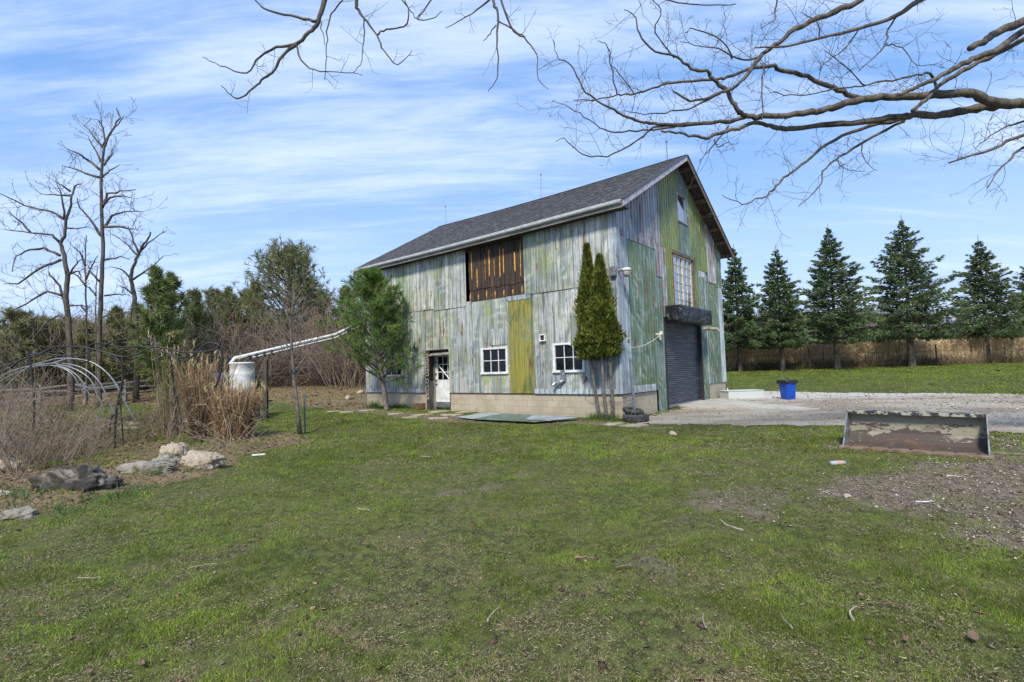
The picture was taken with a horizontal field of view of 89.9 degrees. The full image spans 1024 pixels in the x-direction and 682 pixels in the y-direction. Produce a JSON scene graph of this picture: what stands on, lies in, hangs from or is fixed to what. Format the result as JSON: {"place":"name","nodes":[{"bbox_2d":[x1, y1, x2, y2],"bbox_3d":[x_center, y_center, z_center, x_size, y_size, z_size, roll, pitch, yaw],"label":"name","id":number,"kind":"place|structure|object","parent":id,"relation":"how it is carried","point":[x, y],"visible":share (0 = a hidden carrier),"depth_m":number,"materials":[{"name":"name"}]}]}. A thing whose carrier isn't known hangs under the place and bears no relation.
{"place":"outdoors","nodes":[
{"label":"outdoors","id":0,"kind":"place"},
{"bbox_2d":[0,362,1023,681],"bbox_3d":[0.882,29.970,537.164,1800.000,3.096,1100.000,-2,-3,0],"label":"ground","id":1,"kind":"structure","parent":0,"point":[668,634],"depth_m":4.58,"materials":[{"name":"plant"}]},
{"bbox_2d":[0,457,27,470],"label":"boulder","id":2,"kind":"object","parent":1,"relation":"on","point":[3,466],"visible":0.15,"depth_m":9.13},
{"bbox_2d":[0,505,37,520],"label":"boulder","id":3,"kind":"object","parent":1,"relation":"on","point":[26,512],"visible":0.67,"depth_m":6.16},
{"bbox_2d":[0,347,62,418],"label":"bed shrub","id":4,"kind":"object","parent":1,"relation":"on","point":[19,385],"visible":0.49,"depth_m":16.41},
{"bbox_2d":[0,305,63,398],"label":"pine tree","id":5,"kind":"object","parent":1,"relation":"on","point":[18,318],"visible":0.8,"depth_m":28.93,"materials":[{"name":"green plant"}]},
{"bbox_2d":[0,348,79,462],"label":"bed shrub","id":6,"kind":"object","parent":1,"relation":"on","point":[10,430],"visible":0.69,"depth_m":9.59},
{"bbox_2d":[0,372,93,433],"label":"bed shrub","id":7,"kind":"object","parent":1,"relation":"on","point":[57,404],"visible":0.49,"depth_m":14.07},
{"bbox_2d":[28,314,66,394],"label":"pine tree","id":8,"kind":"object","parent":1,"relation":"on","point":[53,326],"visible":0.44,"depth_m":30.99,"materials":[{"name":"green plant"}]},
{"bbox_2d":[0,329,104,389],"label":"bare shrub","id":9,"kind":"object","parent":1,"relation":"on","point":[48,375],"visible":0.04,"depth_m":33.26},
{"bbox_2d":[0,167,109,410],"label":"bare tree","id":10,"kind":"object","parent":1,"relation":"on","point":[64,295],"visible":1,"depth_m":23.91,"materials":[{"name":"grey plant"}]},
{"bbox_2d":[8,382,112,428],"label":"bed shrub","id":11,"kind":"object","parent":1,"relation":"on","point":[76,409],"visible":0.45,"depth_m":15.64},
{"bbox_2d":[0,368,124,473],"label":"bed shrub","id":12,"kind":"object","parent":1,"relation":"on","point":[5,462],"visible":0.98,"depth_m":8.59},
{"bbox_2d":[0,333,128,441],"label":"bed shrub","id":13,"kind":"object","parent":1,"relation":"on","point":[18,401],"visible":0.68,"depth_m":12.95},
{"bbox_2d":[0,358,134,420],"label":"polytunnel frame","id":14,"kind":"object","parent":1,"relation":"on","point":[58,365],"visible":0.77,"depth_m":17.58,"materials":[{"name":"metal"}]},
{"bbox_2d":[0,396,135,466],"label":"bed shrub","id":15,"kind":"object","parent":1,"relation":"on","point":[30,457],"visible":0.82,"depth_m":9.42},
{"bbox_2d":[0,269,142,394],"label":"bare shrub","id":16,"kind":"object","parent":1,"relation":"on","point":[63,343],"visible":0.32,"depth_m":30.69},
{"bbox_2d":[28,464,123,491],"bbox_3d":[-6.152,1.970,7.255,1.078,0.437,0.534,0,-4,-29],"label":"boulder","id":17,"kind":"object","parent":1,"relation":"on","point":[85,477],"visible":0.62,"depth_m":7.14,"materials":[{"name":"stone"}]},
{"bbox_2d":[47,311,104,384],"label":"pine tree","id":18,"kind":"object","parent":1,"relation":"on","point":[75,320],"visible":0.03,"depth_m":35.85,"materials":[{"name":"green plant"}]},
{"bbox_2d":[0,466,168,515],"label":"bulb leaves","id":19,"kind":"object","parent":1,"relation":"on","point":[25,492],"visible":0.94,"depth_m":6.74,"materials":[{"name":"green plant"}]},
{"bbox_2d":[60,229,109,405],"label":"bare tree","id":20,"kind":"object","parent":1,"relation":"on","point":[87,308],"visible":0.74,"depth_m":25.96,"materials":[{"name":"grey plant"}]},
{"bbox_2d":[24,396,149,463],"bbox_3d":[-8.556,1.749,10.113,1.699,1.298,1.713,-3,-3,23],"label":"bed shrub","id":21,"kind":"object","parent":1,"relation":"on","point":[87,450],"visible":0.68,"depth_m":10.22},
{"bbox_2d":[65,319,109,392],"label":"pine tree","id":22,"kind":"object","parent":1,"relation":"on","point":[81,341],"visible":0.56,"depth_m":30.70,"materials":[{"name":"green plant"}]},
{"bbox_2d":[85,267,98,409],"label":"bare tree","id":23,"kind":"object","parent":1,"relation":"on","point":[93,292],"visible":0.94,"depth_m":23.97,"materials":[{"name":"grey plant"}]},
{"bbox_2d":[0,407,187,463],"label":"dry shrub","id":24,"kind":"object","parent":1,"relation":"on","point":[138,432],"visible":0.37,"depth_m":12.98,"materials":[{"name":"plant"}]},
{"bbox_2d":[50,96,167,406],"bbox_3d":[-19.508,-4.348,24.786,6.624,15.474,2.856,-2,-3,0],"label":"bare tree","id":25,"kind":"object","parent":1,"relation":"on","point":[103,259],"visible":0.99,"depth_m":24.95,"materials":[{"name":"grey plant"}]},
{"bbox_2d":[81,303,141,391],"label":"pine tree","id":26,"kind":"object","parent":1,"relation":"on","point":[111,323],"visible":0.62,"depth_m":29.83,"materials":[{"name":"green plant"}]},
{"bbox_2d":[0,337,223,448],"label":"iron arbour","id":27,"kind":"object","parent":1,"relation":"on","point":[29,356],"visible":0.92,"depth_m":11.19,"materials":[{"name":"metal"}]},
{"bbox_2d":[93,219,178,402],"bbox_3d":[-19.435,-1.460,26.538,4.182,9.686,2.362,-2,-3,0],"label":"bare tree","id":28,"kind":"object","parent":1,"relation":"on","point":[136,384],"visible":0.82,"depth_m":26.93,"materials":[{"name":"grey plant"}]},
{"bbox_2d":[124,301,151,331],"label":"pine tree","id":29,"kind":"object","parent":1,"relation":"on","point":[141,305],"visible":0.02,"depth_m":38.80,"materials":[{"name":"green plant"}]},
{"bbox_2d":[116,461,175,473],"bbox_3d":[-5.874,2.036,8.229,0.839,0.258,0.428,-1,-3,-17],"label":"boulder","id":30,"kind":"object","parent":1,"relation":"on","point":[135,467],"visible":0.75,"depth_m":8.12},
{"bbox_2d":[78,286,223,389],"bbox_3d":[-22.456,-0.282,32.256,7.787,6.670,7.536,-4,-4,35],"label":"bare shrub","id":31,"kind":"object","parent":1,"relation":"on","point":[133,337],"visible":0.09,"depth_m":31.05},
{"bbox_2d":[120,262,187,404],"bbox_3d":[-17.336,-0.342,25.051,2.892,7.270,2.851,-2,-3,0],"label":"pine tree","id":32,"kind":"object","parent":1,"relation":"on","point":[155,297],"visible":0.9,"depth_m":24.93,"materials":[{"name":"green plant"}]},
{"bbox_2d":[92,299,238,391],"bbox_3d":[-19.894,0.111,30.063,7.674,6.172,9.070,1,-4,-35],"label":"bare shrub","id":33,"kind":"object","parent":1,"relation":"on","point":[201,342],"visible":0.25,"depth_m":29.57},
{"bbox_2d":[151,454,181,464],"bbox_3d":[-5.878,2.071,8.722,0.374,0.302,0.523,-4,-4,32],"label":"boulder","id":34,"kind":"object","parent":1,"relation":"on","point":[170,458],"visible":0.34,"depth_m":8.68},
{"bbox_2d":[127,368,208,441],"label":"bed shrub","id":35,"kind":"object","parent":1,"relation":"on","point":[169,428],"visible":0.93,"depth_m":12.05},
{"bbox_2d":[141,326,198,431],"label":"tall stems","id":36,"kind":"object","parent":1,"relation":"on","point":[166,408],"visible":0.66,"depth_m":14.48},
{"bbox_2d":[0,364,339,406],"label":"split rail fence","id":37,"kind":"object","parent":1,"relation":"on","point":[125,393],"visible":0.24,"depth_m":27.39,"materials":[{"name":"brown wood"}]},
{"bbox_2d":[148,270,197,399],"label":"pine tree","id":38,"kind":"object","parent":1,"relation":"on","point":[175,310],"visible":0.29,"depth_m":27.25,"materials":[{"name":"green plant"}]},
{"bbox_2d":[158,442,188,456],"bbox_3d":[-6.416,2.128,9.745,0.501,0.441,0.382,-1,-3,-17],"label":"boulder","id":39,"kind":"object","parent":1,"relation":"on","point":[177,449],"visible":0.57,"depth_m":9.65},
{"bbox_2d":[0,307,357,336],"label":"wood","id":40,"kind":"object","parent":1,"relation":"on","point":[104,324],"depth_m":64.52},
{"bbox_2d":[0,323,364,384],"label":"undergrowth","id":41,"kind":"object","parent":1,"relation":"on","point":[233,350],"visible":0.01,"depth_m":37.76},
{"bbox_2d":[174,286,224,387],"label":"pine tree","id":42,"kind":"object","parent":1,"relation":"on","point":[198,315],"visible":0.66,"depth_m":30.95,"materials":[{"name":"green plant"}]},
{"bbox_2d":[180,450,226,468],"bbox_3d":[-5.412,2.091,8.977,0.729,0.358,0.595,-2,-3,11],"label":"boulder","id":43,"kind":"object","parent":1,"relation":"on","point":[204,459],"visible":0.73,"depth_m":8.86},
{"bbox_2d":[161,349,254,439],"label":"ornamental grass","id":44,"kind":"object","parent":1,"relation":"on","point":[199,384],"depth_m":12.91,"materials":[{"name":"plant"}]},
{"bbox_2d":[182,286,241,338],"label":"pine tree","id":45,"kind":"object","parent":1,"relation":"on","point":[212,294],"visible":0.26,"depth_m":39.00,"materials":[{"name":"green plant"}]},
{"bbox_2d":[152,405,276,452],"bbox_3d":[-6.235,2.009,11.371,2.774,1.082,2.224,-3,-4,25],"label":"brush pile","id":46,"kind":"object","parent":1,"relation":"on","point":[216,438],"visible":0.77,"depth_m":11.22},
{"bbox_2d":[177,284,258,370],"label":"bare shrub","id":47,"kind":"object","parent":1,"relation":"on","point":[218,318],"visible":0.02,"depth_m":34.45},
{"bbox_2d":[206,285,248,370],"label":"pine tree","id":48,"kind":"object","parent":1,"relation":"on","point":[230,301],"visible":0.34,"depth_m":34.94,"materials":[{"name":"green plant"}]},
{"bbox_2d":[193,372,270,441],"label":"ornamental grass","id":49,"kind":"object","parent":1,"relation":"on","point":[240,406],"depth_m":11.69,"materials":[{"name":"plant"}]},
{"bbox_2d":[181,290,287,373],"bbox_3d":[-18.033,-0.142,33.628,8.085,6.036,7.813,-2,-3,0],"label":"bare shrub","id":50,"kind":"object","parent":1,"relation":"on","point":[245,333],"visible":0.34,"depth_m":32.63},
{"bbox_2d":[122,362,365,390],"bbox_3d":[-14.509,2.172,34.242,19.981,2.043,6.782,-2,-3,0],"label":"brush heap","id":51,"kind":"object","parent":1,"relation":"on","point":[299,380],"visible":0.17,"depth_m":32.04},
{"bbox_2d":[179,306,309,387],"bbox_3d":[-16.017,0.404,31.441,7.363,5.059,7.436,0,-4,-25],"label":"bare shrub","id":52,"kind":"object","parent":1,"relation":"on","point":[239,350],"visible":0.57,"depth_m":30.90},
{"bbox_2d":[229,287,275,330],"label":"pine tree","id":53,"kind":"object","parent":1,"relation":"on","point":[243,296],"visible":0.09,"depth_m":42.07,"materials":[{"name":"green plant"}]},
{"bbox_2d":[240,281,281,365],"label":"pine tree","id":54,"kind":"object","parent":1,"relation":"on","point":[251,294],"visible":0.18,"depth_m":37.05,"materials":[{"name":"green plant"}]},
{"bbox_2d":[255,400,272,416],"bbox_3d":[-9.408,2.496,18.214,1.350,0.700,1.000,-2,-3,0],"label":"barrel stand","id":55,"kind":"object","parent":1,"relation":"on","point":[258,413],"visible":0.11,"depth_m":18.49,"materials":[{"name":"grey wood"}]},
{"bbox_2d":[229,362,254,393],"bbox_3d":[-9.614,1.448,18.272,0.835,1.370,0.830,-2,-3,0],"label":"rain barrel","id":56,"kind":"object","parent":55,"relation":"on","point":[247,369],"visible":0.58,"depth_m":17.98,"materials":[{"name":"white paint"}]},
{"bbox_2d":[263,360,268,418],"bbox_3d":[-8.551,1.786,17.796,0.140,2.232,0.140,-2,-3,0],"label":"pipe post","id":57,"kind":"object","parent":1,"relation":"on","point":[265,380],"visible":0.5,"depth_m":17.75,"materials":[{"name":"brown wood"}]},
{"bbox_2d":[226,321,320,383],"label":"bare shrub","id":58,"kind":"object","parent":1,"relation":"on","point":[263,356],"visible":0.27,"depth_m":32.79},
{"bbox_2d":[215,234,336,361],"bbox_3d":[-16.138,-2.349,35.689,7.868,10.390,7.590,0,-4,-25],"label":"pine tree","id":59,"kind":"object","parent":1,"relation":"on","point":[291,276],"visible":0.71,"depth_m":35.47,"materials":[{"name":"green plant"}]},
{"bbox_2d":[233,294,337,375],"bbox_3d":[-16.670,-0.220,35.977,8.649,5.946,7.653,-2,-3,0],"label":"bare shrub","id":60,"kind":"object","parent":1,"relation":"on","point":[280,326],"visible":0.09,"depth_m":35.37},
{"bbox_2d":[256,275,325,433],"bbox_3d":[-5.668,0.339,13.179,1.580,4.257,1.627,1,-4,-36],"label":"bare sapling","id":61,"kind":"object","parent":1,"relation":"on","point":[296,401],"visible":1,"depth_m":13.30,"materials":[{"name":"grey plant"}]},
{"bbox_2d":[246,279,365,388],"bbox_3d":[-9.657,-0.307,30.891,10.088,6.611,8.492,-3,-4,28],"label":"bare shrub","id":62,"kind":"object","parent":1,"relation":"on","point":[344,371],"visible":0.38,"depth_m":30.15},
{"bbox_2d":[255,296,356,380],"bbox_3d":[-13.575,-0.237,34.934,7.618,5.916,8.614,1,-4,-43],"label":"bare shrub","id":63,"kind":"object","parent":1,"relation":"on","point":[293,335],"visible":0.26,"depth_m":33.53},
{"bbox_2d":[275,278,336,321],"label":"pine tree","id":64,"kind":"object","parent":1,"relation":"on","point":[308,293],"visible":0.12,"depth_m":41.02,"materials":[{"name":"green plant"}]},
{"bbox_2d":[271,316,355,383],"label":"bare shrub","id":65,"kind":"object","parent":1,"relation":"on","point":[324,368],"visible":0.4,"depth_m":31.71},
{"bbox_2d":[298,289,343,361],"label":"pine tree","id":66,"kind":"object","parent":1,"relation":"on","point":[333,309],"visible":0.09,"depth_m":38.01,"materials":[{"name":"green plant"}]},
{"bbox_2d":[330,284,358,363],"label":"pine tree","id":67,"kind":"object","parent":1,"relation":"on","point":[343,289],"visible":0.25,"depth_m":38.78,"materials":[{"name":"green plant"}]},
{"bbox_2d":[316,265,429,410],"bbox_3d":[-5.316,-0.101,19.356,4.188,5.768,3.812,0,-4,-26],"label":"young pine","id":68,"kind":"object","parent":1,"relation":"on","point":[376,294],"visible":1,"depth_m":19.26,"materials":[{"name":"green plant"}]},
{"bbox_2d":[460,413,500,419],"bbox_3d":[-0.725,2.353,16.030,1.640,0.040,1.608,-4,-4,39],"label":"metal sheet","id":69,"kind":"object","parent":1,"relation":"on","point":[477,415],"visible":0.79,"depth_m":16.28,"materials":[{"name":"metal"}]},
{"bbox_2d":[474,413,576,421],"bbox_3d":[0.484,2.259,15.119,2.966,0.049,1.692,-4,-4,34],"label":"metal sheet","id":70,"kind":"object","parent":69,"relation":"on","point":[511,417],"visible":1,"depth_m":15.20,"materials":[{"name":"teal"}]},
{"bbox_2d":[526,415,575,420],"bbox_3d":[0.971,2.214,14.794,1.550,0.034,1.093,-4,-4,40],"label":"metal sheet","id":71,"kind":"object","parent":70,"relation":"on","point":[543,417],"visible":1,"depth_m":14.68,"materials":[{"name":"metal"}]},
{"bbox_2d":[359,400,622,421],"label":"weeds","id":72,"kind":"object","parent":1,"relation":"on","point":[404,406],"visible":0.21,"depth_m":19.58,"materials":[{"name":"green plant"}]},
{"bbox_2d":[0,382,1023,681],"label":"thatch","id":73,"kind":"object","parent":1,"relation":"on","point":[16,662],"visible":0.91,"depth_m":3.65,"materials":[{"name":"plant"}]},
{"bbox_2d":[0,405,1023,681],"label":"soil clods","id":74,"kind":"object","parent":1,"relation":"on","point":[630,563],"visible":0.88,"depth_m":4.24,"materials":[{"name":"soil"}]},
{"bbox_2d":[0,370,1023,681],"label":"dead leaves","id":75,"kind":"object","parent":1,"relation":"on","point":[492,642],"visible":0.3,"depth_m":7.36,"materials":[{"name":"plant"}]},
{"bbox_2d":[1,391,1023,469],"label":"lawn grass","id":76,"kind":"structure","parent":1,"relation":"on","point":[600,441],"depth_m":10.89,"materials":[{"name":"green plant"}]},
{"bbox_2d":[1,362,1023,418],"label":"lawn grass","id":77,"kind":"structure","parent":1,"relation":"on","point":[950,368],"depth_m":27.81,"materials":[{"name":"green plant"}]},
{"bbox_2d":[45,387,1023,655],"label":"loose gravel","id":78,"kind":"structure","parent":1,"relation":"on","point":[839,415],"depth_m":7.31,"materials":[{"name":"gravel"}]},
{"bbox_2d":[350,140,734,418],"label":"barn","id":79,"kind":"structure","parent":1,"relation":"on","point":[491,296],"depth_m":17.43,"materials":[{"name":"wood"}]},
{"bbox_2d":[229,320,364,362],"bbox_3d":[-8.121,0.007,20.066,0.237,1.980,5.333,-5,-4,44],"label":"rain pipe","id":80,"kind":"object","parent":79,"relation":"attached to","point":[257,353],"visible":0.65,"depth_m":19.34,"materials":[{"name":"white paint"},{"name":"metal"}]},
{"bbox_2d":[384,354,403,376],"bbox_3d":[-4.795,0.987,20.865,1.249,0.902,0.140,-4,-4,39],"label":"window","id":81,"kind":"structure","parent":79,"relation":"in","point":[394,373],"depth_m":20.82,"materials":[{"name":"white paint"}]},
{"bbox_2d":[435,354,449,407],"bbox_3d":[-2.531,1.489,19.472,1.093,2.060,0.105,-4,-4,39],"label":"door","id":82,"kind":"structure","parent":79,"relation":"in","point":[441,361],"depth_m":19.58,"materials":[{"name":"white paint"}]},
{"bbox_2d":[480,347,508,373],"bbox_3d":[-0.589,0.673,17.443,1.233,0.902,0.140,-4,-4,39],"label":"window","id":83,"kind":"structure","parent":79,"relation":"in","point":[494,360],"depth_m":17.45,"materials":[{"name":"white paint"}]},
{"bbox_2d":[552,342,585,372],"bbox_3d":[1.725,0.500,15.558,1.169,0.902,0.140,-4,-4,39],"label":"window","id":84,"kind":"structure","parent":79,"relation":"in","point":[564,355],"depth_m":15.63,"materials":[{"name":"white paint"}]},
{"bbox_2d":[676,192,687,225],"bbox_3d":[6.193,-4.827,18.794,0.125,1.073,0.933,-4,-4,39],"label":"window","id":85,"kind":"structure","parent":79,"relation":"in","point":[681,206],"depth_m":18.85,"materials":[{"name":"white glass"}]},
{"bbox_2d":[673,254,692,306],"bbox_3d":[6.146,-2.060,18.486,0.120,1.939,1.806,-4,-4,39],"label":"window","id":86,"kind":"structure","parent":79,"relation":"in","point":[682,266],"depth_m":18.47,"materials":[{"name":"glass"}]},
{"bbox_2d":[666,322,700,407],"bbox_3d":[6.100,0.712,18.318,0.082,3.137,3.354,-4,-4,39],"label":"roller door","id":87,"kind":"structure","parent":79,"relation":"in","point":[681,339],"depth_m":18.32,"materials":[{"name":"metal"}]},
{"bbox_2d":[570,242,608,419],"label":"cedar tree","id":88,"kind":"object","parent":1,"relation":"on","point":[586,276],"visible":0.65,"depth_m":14.60,"materials":[{"name":"green plant"}]},
{"bbox_2d":[578,253,630,420],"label":"cedar tree","id":89,"kind":"object","parent":1,"relation":"on","point":[600,307],"visible":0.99,"depth_m":14.20,"materials":[{"name":"green plant"}]},
{"bbox_2d":[203,0,1023,253],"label":"bare maple tree","id":90,"kind":"object","parent":1,"relation":"on","point":[985,101],"visible":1,"depth_m":8.01,"materials":[{"name":"brown plant"}]},
{"bbox_2d":[629,358,635,409],"bbox_3d":[3.269,1.302,13.877,0.131,1.682,0.040,-1,-3,-17],"label":"sign post","id":91,"kind":"object","parent":1,"relation":"on","point":[632,383],"visible":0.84,"depth_m":13.87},
{"bbox_2d":[678,399,820,410],"bbox_3d":[7.278,2.283,17.385,2.709,0.333,5.222,-1,-3,-20],"label":"concrete apron","id":92,"kind":"object","parent":1,"relation":"on","point":[719,403],"visible":0.53,"depth_m":16.97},
{"bbox_2d":[722,244,786,371],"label":"spruce tree","id":93,"kind":"object","parent":1,"relation":"on","point":[740,336],"visible":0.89,"depth_m":37.12,"materials":[{"name":"green plant"}]},
{"bbox_2d":[744,244,816,370],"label":"spruce tree","id":94,"kind":"object","parent":1,"relation":"on","point":[788,303],"visible":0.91,"depth_m":36.44,"materials":[{"name":"green plant"}]},
{"bbox_2d":[637,391,1023,433],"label":"gravel drive","id":95,"kind":"structure","parent":1,"relation":"on","point":[748,415],"depth_m":15.25,"materials":[{"name":"gravel"}]},
{"bbox_2d":[622,413,648,422],"bbox_3d":[3.340,2.064,13.840,0.704,0.210,0.704,-2,-1,0],"label":"tyre","id":96,"kind":"object","parent":95,"relation":"on","point":[630,418],"visible":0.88,"depth_m":13.56,"materials":[{"name":"rubber"}]},
{"bbox_2d":[622,406,643,414],"bbox_3d":[3.274,1.889,13.866,0.564,0.140,0.564,7,4,1],"label":"tyre","id":97,"kind":"object","parent":96,"relation":"on","point":[630,410],"visible":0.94,"depth_m":13.68,"materials":[{"name":"rubber"}]},
{"bbox_2d":[719,389,763,398],"bbox_3d":[9.110,2.114,20.372,1.480,0.332,0.790,-1,-3,-5],"label":"plastic crate","id":98,"kind":"object","parent":95,"relation":"on","point":[742,394],"visible":1,"depth_m":20.01,"materials":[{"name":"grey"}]},
{"bbox_2d":[776,380,797,399],"bbox_3d":[10.344,1.823,19.246,0.546,0.734,0.558,-1,-3,-11],"label":"rubbish bin","id":99,"kind":"object","parent":95,"relation":"on","point":[787,388],"visible":0.95,"depth_m":19.06,"materials":[{"name":"blue plastic"}]},
{"bbox_2d":[790,228,884,369],"bbox_3d":[23.394,-3.152,37.191,6.252,10.777,7.002,-1,-3,-9],"label":"spruce tree","id":100,"kind":"object","parent":1,"relation":"on","point":[837,329],"visible":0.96,"depth_m":36.34,"materials":[{"name":"green plant"}]},
{"bbox_2d":[726,303,1001,343],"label":"bare trees","id":101,"kind":"object","parent":1,"relation":"on","point":[757,313],"visible":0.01,"depth_m":116.79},
{"bbox_2d":[725,335,1023,370],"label":"corn field","id":102,"kind":"structure","parent":1,"relation":"on","point":[957,346],"depth_m":38.85,"materials":[{"name":"plant"}]},
{"bbox_2d":[726,351,1023,370],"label":"weeds field edge","id":103,"kind":"object","parent":1,"relation":"on","point":[919,361],"visible":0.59,"depth_m":38.15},
{"bbox_2d":[727,348,1022,366],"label":"fence wire","id":104,"kind":"object","parent":103,"relation":"on","point":[875,352],"visible":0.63,"depth_m":38.31,"materials":[{"name":"metal"}]},
{"bbox_2d":[839,409,993,458],"bbox_3d":[6.980,1.574,8.960,2.066,0.660,0.805,-5,-4,43],"label":"loader bucket","id":105,"kind":"object","parent":1,"relation":"on","point":[958,434],"visible":1,"depth_m":9.07,"materials":[{"name":"paint"}]},
{"bbox_2d":[856,220,985,366],"bbox_3d":[28.663,-3.636,37.292,8.828,11.403,7.831,-2,-3,0],"label":"spruce tree","id":106,"kind":"object","parent":1,"relation":"on","point":[916,272],"visible":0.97,"depth_m":36.70,"materials":[{"name":"green plant"}]},
{"bbox_2d":[967,630,978,640],"bbox_3d":[2.559,1.637,2.847,0.049,0.024,0.110,-4,-4,36],"label":"stone","id":107,"kind":"object","parent":1,"relation":"on","point":[973,635],"visible":1,"depth_m":2.86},
{"bbox_2d":[943,235,1023,362],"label":"spruce tree","id":108,"kind":"object","parent":1,"relation":"on","point":[977,292],"visible":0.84,"depth_m":38.49,"materials":[{"name":"green plant"}]},
{"bbox_2d":[995,266,1023,336],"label":"spruce tree","id":109,"kind":"object","parent":1,"relation":"on","point":[1020,287],"visible":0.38,"depth_m":40.93,"materials":[{"name":"green plant"}]},
{"bbox_2d":[0,0,1023,338],"label":"sky","id":110,"kind":"structure","parent":0,"point":[359,170],"materials":[{"name":"blue"}]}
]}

